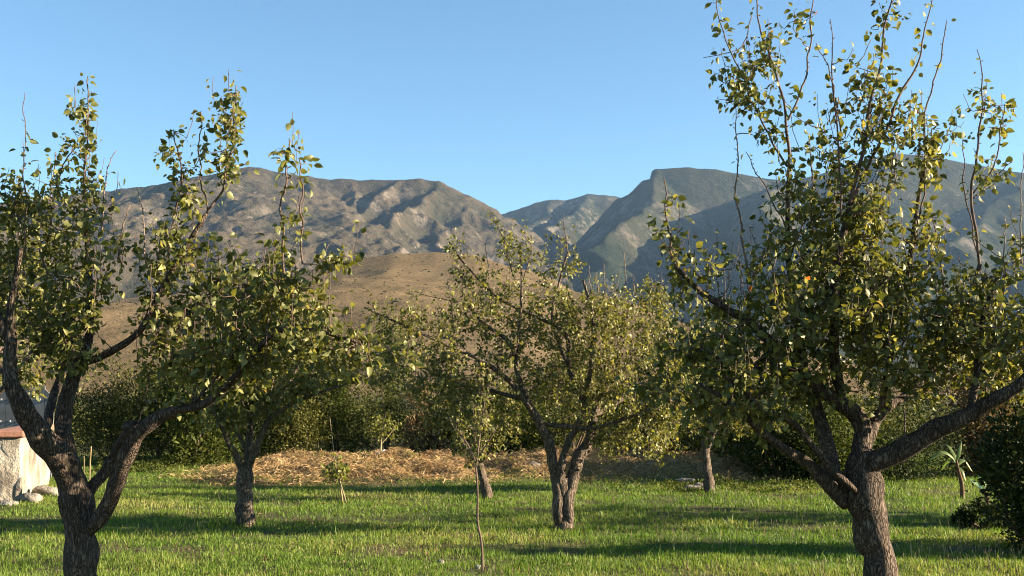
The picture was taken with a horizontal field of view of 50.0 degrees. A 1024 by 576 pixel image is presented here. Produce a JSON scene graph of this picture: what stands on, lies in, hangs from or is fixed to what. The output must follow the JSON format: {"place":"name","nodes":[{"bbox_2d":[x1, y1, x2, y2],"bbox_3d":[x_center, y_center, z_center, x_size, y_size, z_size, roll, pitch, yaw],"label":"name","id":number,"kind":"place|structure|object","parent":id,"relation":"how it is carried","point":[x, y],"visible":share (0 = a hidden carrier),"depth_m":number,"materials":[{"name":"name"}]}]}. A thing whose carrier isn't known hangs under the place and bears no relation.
{"place":"outdoors","nodes":[
{"label":"outdoors","id":0,"kind":"place"},
{"bbox_2d":[0,167,714,326],"bbox_3d":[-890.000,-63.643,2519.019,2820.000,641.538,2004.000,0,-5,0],"label":"mountain","id":1,"kind":"structure","parent":0,"point":[418,215],"depth_m":2603.20,"materials":[{"name":"grey stone"}]},
{"bbox_2d":[0,252,959,395],"bbox_3d":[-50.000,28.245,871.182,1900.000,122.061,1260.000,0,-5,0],"label":"hill","id":2,"kind":"structure","parent":0,"point":[110,333],"depth_m":524.98,"materials":[{"name":"brown soil"}]},
{"bbox_2d":[18,253,859,386],"bbox_3d":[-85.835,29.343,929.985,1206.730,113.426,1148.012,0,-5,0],"label":"hill scrub","id":3,"kind":"object","parent":2,"relation":"on","point":[384,283],"visible":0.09,"depth_m":570.59,"materials":[{"name":"green plant"}]},
{"bbox_2d":[102,275,875,374],"bbox_3d":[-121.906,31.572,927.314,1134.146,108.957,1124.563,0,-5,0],"label":"hill bushes","id":4,"kind":"object","parent":2,"relation":"on","point":[398,301],"visible":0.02,"depth_m":519.12,"materials":[{"name":"green plant"}]},
{"bbox_2d":[0,396,1023,575],"bbox_3d":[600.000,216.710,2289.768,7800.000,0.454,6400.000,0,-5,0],"label":"ground","id":5,"kind":"structure","parent":0,"point":[401,551],"depth_m":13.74,"materials":[{"name":"green plant"}]},
{"bbox_2d":[0,499,18,506],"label":"stone","id":6,"kind":"object","parent":5,"relation":"on","point":[6,502],"visible":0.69,"depth_m":15.01,"materials":[{"name":"white stone"}]},
{"bbox_2d":[12,477,27,500],"bbox_3d":[-6.975,2.913,15.543,0.181,0.478,0.181,0,-5,0],"label":"stone","id":7,"kind":"object","parent":5,"relation":"on","point":[20,487],"visible":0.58,"depth_m":15.49,"materials":[{"name":"beige stone"}]},
{"bbox_2d":[0,424,53,499],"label":"garden wall","id":8,"kind":"structure","parent":5,"relation":"on","point":[19,457],"depth_m":15.85,"materials":[{"name":"paint"}]},
{"bbox_2d":[0,383,53,477],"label":"board fence","id":9,"kind":"object","parent":5,"relation":"on","point":[7,419],"visible":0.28,"depth_m":20.26,"materials":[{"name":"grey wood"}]},
{"bbox_2d":[18,492,42,502],"bbox_3d":[-6.792,2.979,15.496,0.304,0.185,0.230,0,-5,0],"label":"stone","id":10,"kind":"object","parent":5,"relation":"on","point":[30,497],"visible":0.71,"depth_m":15.42,"materials":[{"name":"white stone"}]},
{"bbox_2d":[0,167,81,401],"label":"pear tree","id":11,"kind":"object","parent":5,"relation":"on","point":[30,378],"visible":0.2,"depth_m":10.26,"materials":[{"name":"green plant"}]},
{"bbox_2d":[31,485,57,496],"bbox_3d":[-7.064,3.117,16.683,0.437,0.228,0.328,0,-5,0],"label":"stone","id":12,"kind":"object","parent":5,"relation":"on","point":[42,490],"visible":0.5,"depth_m":16.57,"materials":[{"name":"beige stone"}]},
{"bbox_2d":[89,446,91,480],"bbox_3d":[-7.223,3.073,18.795,0.030,0.716,0.019,0,-5,0],"label":"garden cane","id":13,"kind":"object","parent":5,"relation":"on","point":[90,462],"visible":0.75,"depth_m":18.80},
{"bbox_2d":[54,352,179,465],"bbox_3d":[-8.637,2.653,24.420,3.040,2.583,2.775,0,-5,0],"label":"bush","id":14,"kind":"object","parent":5,"relation":"on","point":[110,422],"visible":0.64,"depth_m":23.97,"materials":[{"name":"green plant"}]},
{"bbox_2d":[102,371,201,458],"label":"bush","id":15,"kind":"object","parent":5,"relation":"on","point":[158,455],"visible":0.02,"depth_m":26.23,"materials":[{"name":"green plant"}]},
{"bbox_2d":[131,355,242,466],"bbox_3d":[-6.968,2.679,23.846,2.433,2.498,2.600,0,-5,0],"label":"bush","id":16,"kind":"object","parent":5,"relation":"on","point":[188,440],"visible":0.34,"depth_m":23.37,"materials":[{"name":"green plant"}]},
{"bbox_2d":[0,69,424,575],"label":"pear tree","id":17,"kind":"object","parent":5,"relation":"on","point":[244,352],"visible":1,"depth_m":5.92,"materials":[{"name":"green plant"}]},
{"bbox_2d":[209,380,302,460],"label":"bush","id":18,"kind":"object","parent":5,"relation":"on","point":[263,443],"visible":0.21,"depth_m":25.21,"materials":[{"name":"green plant"}]},
{"bbox_2d":[178,292,392,526],"bbox_3d":[-2.764,1.479,13.364,2.803,2.899,1.942,0,-5,0],"label":"pear tree","id":19,"kind":"object","parent":5,"relation":"on","point":[243,507],"visible":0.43,"depth_m":13.05,"materials":[{"name":"green plant"}]},
{"bbox_2d":[257,354,342,457],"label":"bush","id":20,"kind":"object","parent":5,"relation":"on","point":[301,427],"visible":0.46,"depth_m":25.43,"materials":[{"name":"green plant"}]},
{"bbox_2d":[319,416,349,502],"bbox_3d":[-2.551,2.516,15.941,0.436,1.307,0.460,-2,-6,19],"label":"sapling","id":21,"kind":"object","parent":5,"relation":"on","point":[341,469],"visible":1,"depth_m":15.89,"materials":[{"name":"plant"}]},
{"bbox_2d":[301,352,380,455],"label":"bush","id":22,"kind":"object","parent":5,"relation":"on","point":[337,421],"visible":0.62,"depth_m":26.17,"materials":[{"name":"green plant"}]},
{"bbox_2d":[343,309,416,451],"bbox_3d":[-3.144,2.321,26.856,1.758,3.672,1.576,-3,-6,30],"label":"bush","id":23,"kind":"object","parent":5,"relation":"on","point":[388,404],"visible":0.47,"depth_m":26.70,"materials":[{"name":"green plant"}]},
{"bbox_2d":[363,409,401,454],"bbox_3d":[-2.700,3.124,22.866,0.754,1.188,0.642,-3,-6,26],"label":"sapling","id":24,"kind":"object","parent":5,"relation":"on","point":[382,430],"visible":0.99,"depth_m":22.80,"materials":[{"name":"plant"}]},
{"bbox_2d":[398,377,449,454],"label":"bush","id":25,"kind":"object","parent":5,"relation":"on","point":[413,421],"visible":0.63,"depth_m":25.66,"materials":[{"name":"green plant"}]},
{"bbox_2d":[425,374,506,454],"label":"bush","id":26,"kind":"object","parent":5,"relation":"on","point":[449,434],"visible":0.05,"depth_m":26.31,"materials":[{"name":"green plant"}]},
{"bbox_2d":[426,367,522,499],"bbox_3d":[-0.596,2.188,16.404,1.558,2.034,1.413,0,-5,0],"label":"pear tree","id":27,"kind":"object","parent":5,"relation":"on","point":[485,488],"visible":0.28,"depth_m":16.30,"materials":[{"name":"green plant"}]},
{"bbox_2d":[452,375,497,571],"bbox_3d":[-0.304,1.673,9.970,0.358,1.869,0.787,2,-6,-17],"label":"sapling","id":28,"kind":"object","parent":5,"relation":"on","point":[480,428],"visible":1,"depth_m":9.95,"materials":[{"name":"green plant"}]},
{"bbox_2d":[159,445,801,485],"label":"dry grass","id":29,"kind":"structure","parent":5,"relation":"on","point":[442,461],"depth_m":20.12,"materials":[{"name":"plant"}]},
{"bbox_2d":[13,483,963,575],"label":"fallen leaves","id":30,"kind":"object","parent":5,"relation":"on","point":[684,529],"visible":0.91,"depth_m":12.49,"materials":[{"name":"plant"}]},
{"bbox_2d":[53,444,977,497],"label":"weeds","id":31,"kind":"object","parent":5,"relation":"on","point":[144,467],"visible":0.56,"depth_m":18.90,"materials":[{"name":"green plant"}]},
{"bbox_2d":[479,381,566,454],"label":"bush","id":32,"kind":"object","parent":5,"relation":"on","point":[530,440],"visible":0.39,"depth_m":25.31,"materials":[{"name":"green plant"}]},
{"bbox_2d":[523,461,540,468],"bbox_3d":[0.372,3.256,19.985,0.369,0.202,0.259,0,-5,0],"label":"stone","id":33,"kind":"object","parent":5,"relation":"on","point":[533,463],"visible":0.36,"depth_m":19.91,"materials":[{"name":"grey stone"}]},
{"bbox_2d":[350,211,717,530],"bbox_3d":[0.364,0.964,12.890,4.470,3.803,2.097,0,-5,-4],"label":"pear tree","id":34,"kind":"object","parent":5,"relation":"on","point":[564,490],"visible":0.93,"depth_m":12.61,"materials":[{"name":"green plant"}]},
{"bbox_2d":[53,380,1017,450],"bbox_3d":[0.074,4.003,37.284,53.681,2.473,17.285,0,-5,0],"label":"scrub thicket","id":35,"kind":"object","parent":5,"relation":"on","point":[891,422],"visible":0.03,"depth_m":32.49,"materials":[{"name":"green plant"}]},
{"bbox_2d":[528,342,611,450],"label":"bush","id":36,"kind":"object","parent":5,"relation":"on","point":[564,431],"visible":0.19,"depth_m":26.75,"materials":[{"name":"green plant"}]},
{"bbox_2d":[592,386,655,452],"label":"bush","id":37,"kind":"object","parent":5,"relation":"on","point":[618,413],"visible":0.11,"depth_m":25.14,"materials":[{"name":"green plant"}]},
{"bbox_2d":[619,353,713,452],"bbox_3d":[3.404,2.499,24.027,2.279,2.445,2.259,-3,-6,27],"label":"bush","id":38,"kind":"object","parent":5,"relation":"on","point":[645,434],"visible":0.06,"depth_m":23.84,"materials":[{"name":"green plant"}]},
{"bbox_2d":[675,477,694,482],"bbox_3d":[3.058,3.403,19.368,0.362,0.111,0.199,0,-5,0],"label":"stone","id":39,"kind":"object","parent":5,"relation":"on","point":[686,479],"visible":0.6,"depth_m":19.30,"materials":[{"name":"grey stone"}]},
{"bbox_2d":[685,485,700,488],"bbox_3d":[2.963,3.287,17.971,0.287,0.129,0.219,0,-5,0],"label":"stone","id":40,"kind":"object","parent":5,"relation":"on","point":[693,486],"visible":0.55,"depth_m":17.90,"materials":[{"name":"grey stone"}]},
{"bbox_2d":[632,271,788,492],"bbox_3d":[3.291,1.438,17.748,2.787,3.770,1.786,0,-5,0],"label":"pear tree","id":41,"kind":"object","parent":5,"relation":"on","point":[708,482],"visible":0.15,"depth_m":17.51,"materials":[{"name":"green plant"}]},
{"bbox_2d":[673,388,771,463],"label":"bush","id":42,"kind":"object","parent":5,"relation":"on","point":[718,450],"visible":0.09,"depth_m":22.34,"materials":[{"name":"green plant"}]},
{"bbox_2d":[714,356,844,479],"bbox_3d":[4.899,2.318,20.338,2.543,2.438,2.034,0,-5,0],"label":"bush","id":43,"kind":"object","parent":5,"relation":"on","point":[748,444],"visible":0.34,"depth_m":19.91,"materials":[{"name":"green plant"}]},
{"bbox_2d":[615,0,1023,575],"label":"pear tree","id":44,"kind":"object","parent":5,"relation":"on","point":[857,489],"visible":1,"depth_m":5.91,"materials":[{"name":"green plant"}]},
{"bbox_2d":[779,382,896,482],"bbox_3d":[5.923,2.546,19.777,2.335,1.961,2.209,0,-5,0],"label":"bush","id":45,"kind":"object","parent":5,"relation":"on","point":[844,449],"visible":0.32,"depth_m":19.44,"materials":[{"name":"green plant"}]},
{"bbox_2d":[845,356,972,481],"bbox_3d":[7.278,2.390,20.310,2.407,2.371,2.278,5,-7,-41],"label":"bush","id":46,"kind":"object","parent":5,"relation":"on","point":[910,467],"visible":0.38,"depth_m":20.00,"materials":[{"name":"green plant"}]},
{"bbox_2d":[928,442,972,498],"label":"banana plant","id":47,"kind":"object","parent":5,"relation":"on","point":[957,464],"visible":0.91,"depth_m":16.30,"materials":[{"name":"green plant"}]},
{"bbox_2d":[927,360,1023,476],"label":"bush","id":48,"kind":"object","parent":5,"relation":"on","point":[976,427],"visible":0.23,"depth_m":21.04,"materials":[{"name":"green plant"}]},
{"bbox_2d":[933,337,1023,459],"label":"bush","id":49,"kind":"object","parent":5,"relation":"on","point":[956,367],"visible":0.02,"depth_m":23.92,"materials":[{"name":"green plant"}]},
{"bbox_2d":[949,497,1008,529],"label":"bush","id":50,"kind":"object","parent":5,"relation":"on","point":[966,517],"visible":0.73,"depth_m":13.13,"materials":[{"name":"green plant"}]},
{"bbox_2d":[970,477,988,504],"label":"banana plant","id":51,"kind":"object","parent":5,"relation":"on","point":[980,487],"visible":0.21,"depth_m":14.38,"materials":[{"name":"green plant"}]},
{"bbox_2d":[964,377,1023,554],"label":"bush","id":52,"kind":"object","parent":5,"relation":"on","point":[1011,494],"visible":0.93,"depth_m":10.85,"materials":[{"name":"green plant"}]},
{"bbox_2d":[0,0,1023,213],"label":"sky","id":53,"kind":"structure","parent":0,"point":[510,105],"materials":[{"name":"blue"}]},
{"bbox_2d":[1,488,1023,575],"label":"seed head grass","id":54,"kind":"structure","parent":0,"point":[360,523],"depth_m":11.66,"materials":[{"name":"plant"}]},
{"bbox_2d":[501,194,619,253],"bbox_3d":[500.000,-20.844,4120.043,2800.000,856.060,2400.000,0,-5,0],"label":"mountain","id":55,"kind":"structure","parent":0,"point":[583,213],"depth_m":4403.00,"materials":[{"name":"grey stone"}]},
{"bbox_2d":[556,153,1023,381],"bbox_3d":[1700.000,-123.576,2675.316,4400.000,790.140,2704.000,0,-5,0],"label":"table mountain","id":56,"kind":"structure","parent":0,"point":[614,233],"depth_m":3045.82,"materials":[{"name":"stone"}]}
]}

